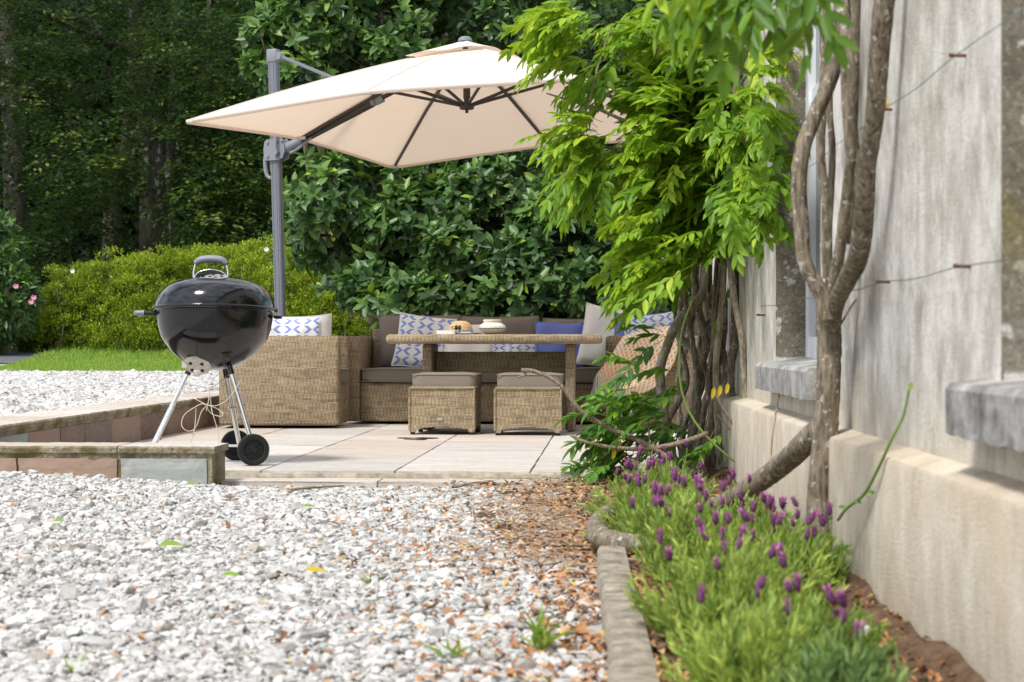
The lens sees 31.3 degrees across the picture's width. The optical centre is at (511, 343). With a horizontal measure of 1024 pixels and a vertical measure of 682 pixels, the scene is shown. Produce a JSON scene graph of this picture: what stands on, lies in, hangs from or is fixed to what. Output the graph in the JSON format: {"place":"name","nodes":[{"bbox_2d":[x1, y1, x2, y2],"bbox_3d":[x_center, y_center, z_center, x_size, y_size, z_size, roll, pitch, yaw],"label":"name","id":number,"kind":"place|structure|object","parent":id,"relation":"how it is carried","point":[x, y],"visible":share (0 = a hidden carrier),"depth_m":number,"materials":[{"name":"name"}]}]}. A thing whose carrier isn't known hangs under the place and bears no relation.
{"place":"outdoors","nodes":[
{"label":"outdoors","id":0,"kind":"place"},
{"bbox_2d":[0,343,45,362],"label":"driveway","id":1,"kind":"structure","parent":0,"point":[12,356],"depth_m":22.14,"materials":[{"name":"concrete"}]},
{"bbox_2d":[0,208,48,354],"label":"flowering shrub","id":2,"kind":"object","parent":1,"relation":"on","point":[13,321],"visible":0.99,"depth_m":22.21,"materials":[{"name":"green plant"}]},
{"bbox_2d":[7,333,87,349],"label":"fern","id":3,"kind":"object","parent":1,"relation":"on","point":[24,343],"visible":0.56,"depth_m":22.84,"materials":[{"name":"green plant"}]},
{"bbox_2d":[0,321,218,370],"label":"grass","id":4,"kind":"structure","parent":0,"point":[59,359],"depth_m":20.73,"materials":[{"name":"green plant"}]},
{"bbox_2d":[0,363,659,681],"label":"gravel ground","id":5,"kind":"structure","parent":0,"point":[361,667],"depth_m":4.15,"materials":[{"name":"grey gravel"}]},
{"bbox_2d":[58,650,87,673],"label":"weed","id":6,"kind":"object","parent":5,"relation":"on","point":[71,668],"visible":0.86,"depth_m":3.55,"materials":[{"name":"green plant"}]},
{"bbox_2d":[0,369,218,415],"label":"gravel","id":7,"kind":"structure","parent":5,"relation":"on","point":[29,391],"depth_m":14.74,"materials":[{"name":"white gravel"}]},
{"bbox_2d":[0,442,228,484],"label":"stone wall","id":8,"kind":"structure","parent":5,"relation":"on","point":[202,463],"depth_m":8.12,"materials":[{"name":"stone"}]},
{"bbox_2d":[159,540,182,544],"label":"fallen leaf","id":9,"kind":"object","parent":5,"relation":"on","point":[167,542],"visible":1,"depth_m":5.59,"materials":[{"name":"green plant"}]},
{"bbox_2d":[222,571,239,574],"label":"fallen leaf","id":10,"kind":"object","parent":5,"relation":"on","point":[229,573],"visible":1,"depth_m":4.88,"materials":[{"name":"green plant"}]},
{"bbox_2d":[278,485,343,491],"bbox_3d":[-0.854,0.620,7.813,0.320,0.022,0.017,0,0,-34],"label":"stick","id":11,"kind":"object","parent":5,"relation":"on","point":[301,488],"visible":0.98,"depth_m":7.81,"materials":[{"name":"brown wood"}]},
{"bbox_2d":[306,566,325,570],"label":"fallen leaf","id":12,"kind":"object","parent":5,"relation":"on","point":[310,568],"visible":1,"depth_m":4.97,"materials":[{"name":"yellow plant"}]},
{"bbox_2d":[357,570,382,583],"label":"weed","id":13,"kind":"object","parent":5,"relation":"on","point":[370,580],"visible":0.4,"depth_m":4.80,"materials":[{"name":"green plant"}]},
{"bbox_2d":[232,0,516,329],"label":"magnolia bush","id":14,"kind":"object","parent":5,"relation":"on","point":[345,36],"visible":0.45,"depth_m":16.81,"materials":[{"name":"green plant"}]},
{"bbox_2d":[418,634,474,662],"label":"weed","id":15,"kind":"object","parent":5,"relation":"on","point":[454,651],"visible":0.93,"depth_m":3.69,"materials":[{"name":"green plant"}]},
{"bbox_2d":[308,151,611,330],"bbox_3d":[-0.390,-0.836,16.535,2.753,2.430,2.382,0,0,0],"label":"magnolia bush","id":16,"kind":"object","parent":5,"relation":"on","point":[447,233],"visible":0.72,"depth_m":16.12,"materials":[{"name":"green plant"}]},
{"bbox_2d":[0,371,956,681],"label":"leaf litter","id":17,"kind":"object","parent":5,"relation":"on","point":[580,629],"visible":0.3,"depth_m":4.66,"materials":[{"name":"brown plant"}]},
{"bbox_2d":[373,475,661,570],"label":"twig litter","id":18,"kind":"object","parent":5,"relation":"on","point":[557,521],"visible":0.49,"depth_m":6.14,"materials":[{"name":"brown plant"}]},
{"bbox_2d":[525,596,539,602],"bbox_3d":[0.049,0.631,4.444,0.046,0.035,0.055,0,0,44],"label":"stone","id":19,"kind":"object","parent":5,"relation":"on","point":[530,600],"visible":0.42,"depth_m":4.43,"materials":[{"name":"stone"}]},
{"bbox_2d":[508,532,577,543],"bbox_3d":[0.076,0.620,5.860,0.275,0.018,0.104,0,0,-35],"label":"stick","id":20,"kind":"object","parent":5,"relation":"on","point":[535,535],"visible":0.41,"depth_m":5.87,"materials":[{"name":"brown wood"}]},
{"bbox_2d":[517,599,579,650],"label":"weed","id":21,"kind":"object","parent":5,"relation":"on","point":[539,636],"visible":0.88,"depth_m":3.78,"materials":[{"name":"green plant"}]},
{"bbox_2d":[390,0,712,320],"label":"magnolia bush","id":22,"kind":"object","parent":5,"relation":"on","point":[573,297],"visible":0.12,"depth_m":17.02,"materials":[{"name":"green plant"}]},
{"bbox_2d":[596,545,659,681],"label":"kerb","id":23,"kind":"structure","parent":5,"relation":"on","point":[625,638],"depth_m":3.70,"materials":[{"name":"concrete"}]},
{"bbox_2d":[702,0,1023,681],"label":"house","id":24,"kind":"structure","parent":5,"relation":"on","point":[931,528],"depth_m":3.96,"materials":[{"name":"paint"}]},
{"bbox_2d":[805,4,819,357],"bbox_3d":[1.129,-0.948,6.387,0.050,2.025,1.240,0,0,2],"label":"window","id":25,"kind":"structure","parent":24,"relation":"in","point":[812,81],"depth_m":6.92,"materials":[{"name":"white glass"}]},
{"bbox_2d":[837,382,912,520],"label":"green shoot","id":26,"kind":"object","parent":24,"relation":"attached to","point":[866,490],"visible":1,"depth_m":4.20,"materials":[{"name":"green plant"}]},
{"bbox_2d":[876,279,889,282],"bbox_3d":[0.932,-0.154,4.523,0.065,0.011,0.011,0,0,0],"label":"wall tie","id":27,"kind":"object","parent":24,"relation":"attached to","point":[878,281],"depth_m":4.52,"materials":[{"name":"metal"}]},
{"bbox_2d":[768,257,1023,305],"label":"wire","id":28,"kind":"object","parent":24,"relation":"attached to","point":[926,275],"visible":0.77,"depth_m":3.85,"materials":[{"name":"brown metal"}]},
{"bbox_2d":[779,8,1023,189],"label":"wire","id":29,"kind":"object","parent":24,"relation":"attached to","point":[938,69],"visible":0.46,"depth_m":3.72,"materials":[{"name":"brown metal"}]},
{"bbox_2d":[948,52,965,57],"bbox_3d":[0.905,-0.577,3.653,0.065,0.011,0.011,0,0,0],"label":"wall tie","id":30,"kind":"object","parent":24,"relation":"attached to","point":[950,54],"depth_m":3.65,"materials":[{"name":"metal"}]},
{"bbox_2d":[952,263,970,267],"bbox_3d":[0.903,-0.154,3.613,0.065,0.011,0.011,0,0,0],"label":"wall tie","id":31,"kind":"object","parent":24,"relation":"attached to","point":[954,265],"depth_m":3.61,"materials":[{"name":"metal"}]},
{"bbox_2d":[134,420,704,486],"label":"patio paving","id":32,"kind":"structure","parent":0,"point":[360,446],"depth_m":9.93,"materials":[{"name":"stone"}]},
{"bbox_2d":[0,390,219,442],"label":"stone wall","id":33,"kind":"structure","parent":32,"relation":"on","point":[136,420],"depth_m":10.63,"materials":[{"name":"stone"}]},
{"bbox_2d":[134,255,281,465],"bbox_3d":[-1.477,0.079,8.989,0.656,1.030,0.617,0,0,-35],"label":"kettle barbecue","id":34,"kind":"object","parent":32,"relation":"on","point":[215,319],"visible":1,"depth_m":8.82,"materials":[{"name":"black metal"}]},
{"bbox_2d":[180,377,241,442],"bbox_3d":[-1.459,0.334,8.860,0.303,0.348,0.023,0,0,0],"label":"cord","id":35,"kind":"object","parent":34,"relation":"hanging from","point":[207,405],"visible":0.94,"depth_m":8.86,"materials":[{"name":"beige fabric"}]},
{"bbox_2d":[219,336,349,425],"bbox_3d":[-1.605,0.250,13.024,0.856,0.640,0.620,0,0,2],"label":"rattan armchair","id":36,"kind":"object","parent":32,"relation":"on","point":[294,380],"visible":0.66,"depth_m":12.71,"materials":[{"name":"wicker"}]},
{"bbox_2d":[269,316,322,335],"bbox_3d":[-1.561,0.008,13.010,0.427,0.407,0.161,0,-8,-5],"label":"cushion","id":37,"kind":"object","parent":36,"relation":"on","point":[309,326],"visible":0.23,"depth_m":12.97,"materials":[{"name":"fabric"}]},
{"bbox_2d":[282,313,331,335],"bbox_3d":[-1.508,0.002,13.224,0.427,0.427,0.162,-3,-8,-1],"label":"cushion","id":38,"kind":"object","parent":36,"relation":"on","point":[326,324],"visible":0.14,"depth_m":13.22,"materials":[{"name":"beige fabric"}]},
{"bbox_2d":[186,36,640,316],"bbox_3d":[-0.603,-0.828,13.308,3.510,2.835,2.883,0,0,26],"label":"cantilever parasol","id":39,"kind":"object","parent":32,"relation":"on","point":[459,99],"visible":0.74,"depth_m":13.84,"materials":[{"name":"beige fabric"}]},
{"bbox_2d":[397,437,432,439],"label":"puddle","id":40,"kind":"object","parent":32,"relation":"on","point":[419,438],"visible":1,"depth_m":11.43,"materials":[{"name":"brown"}]},
{"bbox_2d":[408,372,482,434],"bbox_3d":[-0.433,0.388,12.045,0.446,0.404,0.410,0,0,5],"label":"rattan ottoman","id":41,"kind":"object","parent":32,"relation":"on","point":[444,399],"visible":1,"depth_m":11.85,"materials":[{"name":"wicker"}]},
{"bbox_2d":[386,334,602,429],"bbox_3d":[-0.102,0.258,12.475,1.435,0.640,0.800,0,0,3],"label":"rattan table","id":42,"kind":"object","parent":32,"relation":"on","point":[434,360],"visible":0.88,"depth_m":12.24,"materials":[{"name":"wicker"}]},
{"bbox_2d":[436,330,455,333],"bbox_3d":[-0.443,-0.076,12.335,0.125,0.025,0.170,0,0,0],"label":"book","id":43,"kind":"object","parent":42,"relation":"on","point":[445,331],"visible":0.91,"depth_m":12.25,"materials":[{"name":"white paper"}]},
{"bbox_2d":[449,321,481,333],"bbox_3d":[-0.351,-0.112,12.500,0.302,0.091,0.302,0,0,0],"label":"straw hat","id":44,"kind":"object","parent":42,"relation":"on","point":[465,325],"visible":0.5,"depth_m":12.44,"materials":[{"name":"beige wicker"}]},
{"bbox_2d":[458,330,473,333],"bbox_3d":[-0.308,-0.076,12.274,0.105,0.024,0.151,0,0,0],"label":"book","id":45,"kind":"object","parent":42,"relation":"on","point":[465,331],"visible":0.96,"depth_m":12.20,"materials":[{"name":"blue paper"}]},
{"bbox_2d":[451,325,460,329],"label":"sunglasses","id":46,"kind":"object","parent":45,"relation":"on","point":[457,327],"visible":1,"depth_m":12.23,"materials":[{"name":"black plastic"}]},
{"bbox_2d":[479,319,505,333],"bbox_3d":[-0.133,-0.114,12.450,0.188,0.100,0.188,0,0,0],"label":"clay pot","id":47,"kind":"object","parent":42,"relation":"on","point":[492,326],"visible":0.94,"depth_m":12.39,"materials":[{"name":"white ceramic"}]},
{"bbox_2d":[348,314,697,421],"bbox_3d":[0.145,0.173,13.727,2.682,0.793,0.800,0,0,3],"label":"rattan sofa","id":48,"kind":"object","parent":32,"relation":"on","point":[379,385],"visible":0.2,"depth_m":13.40,"materials":[{"name":"wicker"}]},
{"bbox_2d":[391,312,456,366],"bbox_3d":[-0.664,-0.007,13.811,0.438,0.447,0.154,7,-24,3],"label":"cushion","id":49,"kind":"object","parent":48,"relation":"on","point":[408,355],"visible":0.53,"depth_m":13.77,"materials":[{"name":"fabric"}]},
{"bbox_2d":[443,324,491,351],"bbox_3d":[-0.319,0.024,13.671,0.396,0.357,0.175,-1,-16,3],"label":"cushion","id":50,"kind":"object","parent":48,"relation":"on","point":[468,347],"visible":0.16,"depth_m":13.60,"materials":[{"name":"beige fabric"}]},
{"bbox_2d":[492,344,536,351],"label":"cushion","id":51,"kind":"object","parent":48,"relation":"on","point":[514,347],"visible":0.14,"depth_m":13.53,"materials":[{"name":"fabric"}]},
{"bbox_2d":[535,321,583,366],"bbox_3d":[0.348,0.016,13.590,0.369,0.366,0.177,2,-14,3],"label":"cushion","id":52,"kind":"object","parent":48,"relation":"on","point":[556,328],"visible":0.37,"depth_m":13.55,"materials":[{"name":"blue fabric"}]},
{"bbox_2d":[576,302,622,366],"bbox_3d":[0.677,-0.047,13.341,0.356,0.467,0.196,10,-11,3],"label":"cushion","id":53,"kind":"object","parent":48,"relation":"on","point":[588,354],"visible":0.42,"depth_m":13.28,"materials":[{"name":"beige fabric"}]},
{"bbox_2d":[494,372,563,435],"bbox_3d":[0.113,0.388,11.927,0.447,0.404,0.410,0,0,2],"label":"rattan ottoman","id":54,"kind":"object","parent":32,"relation":"on","point":[531,400],"visible":0.89,"depth_m":11.73,"materials":[{"name":"wicker"}]},
{"bbox_2d":[606,336,708,425],"bbox_3d":[1.082,0.250,12.947,0.844,0.640,0.640,0,0,3],"label":"rattan armchair","id":55,"kind":"object","parent":32,"relation":"on","point":[612,342],"visible":0.08,"depth_m":12.62,"materials":[{"name":"wicker"}]},
{"bbox_2d":[591,326,677,416],"bbox_3d":[0.853,0.202,12.554,0.645,0.657,0.261,0,0,0],"label":"throw blanket","id":56,"kind":"object","parent":55,"relation":"on","point":[605,373],"visible":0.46,"depth_m":12.51,"materials":[{"name":"beige fabric"}]},
{"bbox_2d":[614,313,661,335],"bbox_3d":[0.890,-0.007,13.007,0.348,0.427,0.148,0,-8,13],"label":"cushion","id":57,"kind":"object","parent":55,"relation":"on","point":[621,333],"visible":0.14,"depth_m":13.02,"materials":[{"name":"blue fabric"}]},
{"bbox_2d":[623,312,672,334],"bbox_3d":[0.976,-0.002,12.883,0.368,0.417,0.149,-6,-6,-1],"label":"cushion","id":58,"kind":"object","parent":55,"relation":"on","point":[662,319],"visible":0.18,"depth_m":12.85,"materials":[{"name":"fabric"}]},
{"bbox_2d":[225,434,677,479],"bbox_3d":[0.650,0.641,11.997,5.200,0.078,7.170,0,0,3],"label":"patio bedding","id":59,"kind":"object","parent":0,"point":[360,475],"depth_m":8.47,"materials":[{"name":"beige concrete"}]},
{"bbox_2d":[461,458,985,681],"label":"soil","id":60,"kind":"structure","parent":0,"point":[931,654],"depth_m":3.76,"materials":[{"name":"brown soil"}]},
{"bbox_2d":[452,481,503,487],"bbox_3d":[-0.106,0.641,8.115,0.018,0.067,0.444,0,0,44],"label":"stick","id":61,"kind":"object","parent":60,"relation":"on","point":[466,484],"visible":0.58,"depth_m":8.04,"materials":[{"name":"brown wood"}]},
{"bbox_2d":[586,504,653,553],"bbox_3d":[0.288,0.559,5.529,0.214,0.092,0.738,0,0,-9],"label":"rock","id":62,"kind":"object","parent":60,"relation":"on","point":[599,533],"visible":0.58,"depth_m":5.22,"materials":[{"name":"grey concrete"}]},
{"bbox_2d":[579,472,709,537],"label":"lavender plant","id":63,"kind":"object","parent":60,"relation":"on","point":[631,524],"visible":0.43,"depth_m":5.33,"materials":[{"name":"green plant"}]},
{"bbox_2d":[578,444,717,526],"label":"lavender plant","id":64,"kind":"object","parent":60,"relation":"on","point":[653,465],"visible":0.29,"depth_m":6.02,"materials":[{"name":"green plant"}]},
{"bbox_2d":[497,0,810,486],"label":"wisteria","id":65,"kind":"object","parent":60,"relation":"on","point":[715,185],"visible":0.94,"depth_m":8.14,"materials":[{"name":"green plant"}]},
{"bbox_2d":[613,434,633,479],"bbox_3d":[0.492,0.548,8.115,0.097,0.294,0.116,0,0,0],"label":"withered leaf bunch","id":66,"kind":"object","parent":65,"relation":"hanging from","point":[620,462],"visible":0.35,"depth_m":8.11,"materials":[{"name":"brown plant"}]},
{"bbox_2d":[632,440,710,493],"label":"lavender plant","id":67,"kind":"object","parent":60,"relation":"on","point":[699,467],"visible":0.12,"depth_m":6.99,"materials":[{"name":"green plant"}]},
{"bbox_2d":[629,466,741,590],"bbox_3d":[0.447,0.464,4.592,0.314,0.314,0.443,0,0,0],"label":"lavender plant","id":68,"kind":"object","parent":60,"relation":"on","point":[691,533],"visible":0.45,"depth_m":4.57,"materials":[{"name":"green plant"}]},
{"bbox_2d":[621,507,813,650],"bbox_3d":[0.409,0.471,3.665,0.400,0.301,0.275,0,0,0],"label":"lavender plant","id":69,"kind":"object","parent":60,"relation":"on","point":[717,581],"visible":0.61,"depth_m":3.64,"materials":[{"name":"green plant"}]},
{"bbox_2d":[700,475,792,525],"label":"lavender plant","id":70,"kind":"object","parent":60,"relation":"on","point":[729,481],"visible":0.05,"depth_m":5.71,"materials":[{"name":"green plant"}]},
{"bbox_2d":[651,572,843,681],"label":"lavender plant","id":71,"kind":"object","parent":60,"relation":"on","point":[708,660],"visible":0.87,"depth_m":3.06,"materials":[{"name":"green plant"}]},
{"bbox_2d":[703,468,812,553],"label":"lavender plant","id":72,"kind":"object","parent":60,"relation":"on","point":[741,501],"visible":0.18,"depth_m":4.99,"materials":[{"name":"green plant"}]},
{"bbox_2d":[671,508,849,613],"bbox_3d":[0.550,0.495,4.114,0.419,0.253,0.350,0,0,0],"label":"lavender plant","id":73,"kind":"object","parent":60,"relation":"on","point":[697,561],"visible":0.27,"depth_m":4.10,"materials":[{"name":"green plant"}]},
{"bbox_2d":[642,0,894,551],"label":"wisteria","id":74,"kind":"object","parent":60,"relation":"on","point":[738,21],"visible":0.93,"depth_m":4.77,"materials":[{"name":"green plant"}]},
{"bbox_2d":[734,493,852,585],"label":"lavender plant","id":75,"kind":"object","parent":60,"relation":"on","point":[837,557],"visible":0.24,"depth_m":4.49,"materials":[{"name":"green plant"}]},
{"bbox_2d":[743,581,899,673],"bbox_3d":[0.573,0.530,3.406,0.319,0.183,0.244,0,0,28],"label":"lavender plant","id":76,"kind":"object","parent":60,"relation":"on","point":[826,615],"visible":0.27,"depth_m":3.36,"materials":[{"name":"green plant"}]},
{"bbox_2d":[754,608,912,681],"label":"lavender plant","id":77,"kind":"object","parent":60,"relation":"on","point":[852,667],"visible":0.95,"depth_m":2.90,"materials":[{"name":"green plant"}]},
{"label":"lawn","id":78,"kind":"structure","parent":0,"visible":0},
{"bbox_2d":[7,245,191,351],"bbox_3d":[-5.335,-0.526,23.692,1.952,1.521,2.547,0,0,44],"label":"azalea bush","id":79,"kind":"object","parent":78,"relation":"on","point":[80,286],"visible":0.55,"depth_m":23.08,"materials":[{"name":"green plant"}]},
{"bbox_2d":[70,239,246,352],"bbox_3d":[-4.304,-0.559,23.405,2.688,1.615,2.616,0,0,-23],"label":"azalea bush","id":80,"kind":"object","parent":78,"relation":"on","point":[146,332],"visible":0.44,"depth_m":22.82,"materials":[{"name":"green plant"}]},
{"bbox_2d":[175,226,352,325],"bbox_3d":[-3.070,-0.650,23.153,2.140,1.862,2.936,0,0,-29],"label":"azalea bush","id":81,"kind":"object","parent":78,"relation":"on","point":[250,256],"visible":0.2,"depth_m":22.63,"materials":[{"name":"green plant"}]},
{"bbox_2d":[254,232,372,336],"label":"azalea bush","id":82,"kind":"object","parent":78,"relation":"on","point":[297,304],"visible":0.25,"depth_m":21.32,"materials":[{"name":"green plant"}]},
{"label":"woodland floor","id":83,"kind":"structure","parent":0,"visible":0},
{"bbox_2d":[0,0,192,300],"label":"beech tree","id":84,"kind":"object","parent":83,"relation":"on","point":[13,120],"visible":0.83,"depth_m":33.19,"materials":[{"name":"green plant"}]},
{"bbox_2d":[0,0,254,321],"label":"beech tree","id":85,"kind":"object","parent":83,"relation":"on","point":[125,137],"visible":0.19,"depth_m":40.27,"materials":[{"name":"green plant"}]},
{"bbox_2d":[23,0,304,252],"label":"beech tree","id":86,"kind":"object","parent":83,"relation":"on","point":[218,179],"visible":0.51,"depth_m":31.50,"materials":[{"name":"green plant"}]},
{"bbox_2d":[0,271,363,334],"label":"undergrowth","id":87,"kind":"object","parent":83,"relation":"on","point":[35,274],"depth_m":32.06,"materials":[{"name":"green plant"}]},
{"bbox_2d":[0,0,382,275],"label":"beech tree","id":88,"kind":"object","parent":83,"relation":"on","point":[155,161],"visible":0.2,"depth_m":36.00,"materials":[{"name":"green plant"}]},
{"bbox_2d":[0,0,712,306],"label":"distant woodland","id":89,"kind":"object","parent":83,"relation":"on","point":[126,209],"visible":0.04,"depth_m":46.79,"materials":[{"name":"green plant"}]},
{"bbox_2d":[154,0,600,283],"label":"beech tree","id":90,"kind":"object","parent":83,"relation":"on","point":[170,173],"visible":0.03,"depth_m":39.91,"materials":[{"name":"green plant"}]},
{"bbox_2d":[105,0,672,286],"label":"beech tree","id":91,"kind":"object","parent":83,"relation":"on","point":[217,95],"visible":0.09,"depth_m":31.51,"materials":[{"name":"green plant"}]},
{"bbox_2d":[392,0,712,295],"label":"beech tree","id":92,"kind":"object","parent":83,"relation":"on","point":[601,12],"depth_m":37.12,"materials":[{"name":"green plant"}]}
]}

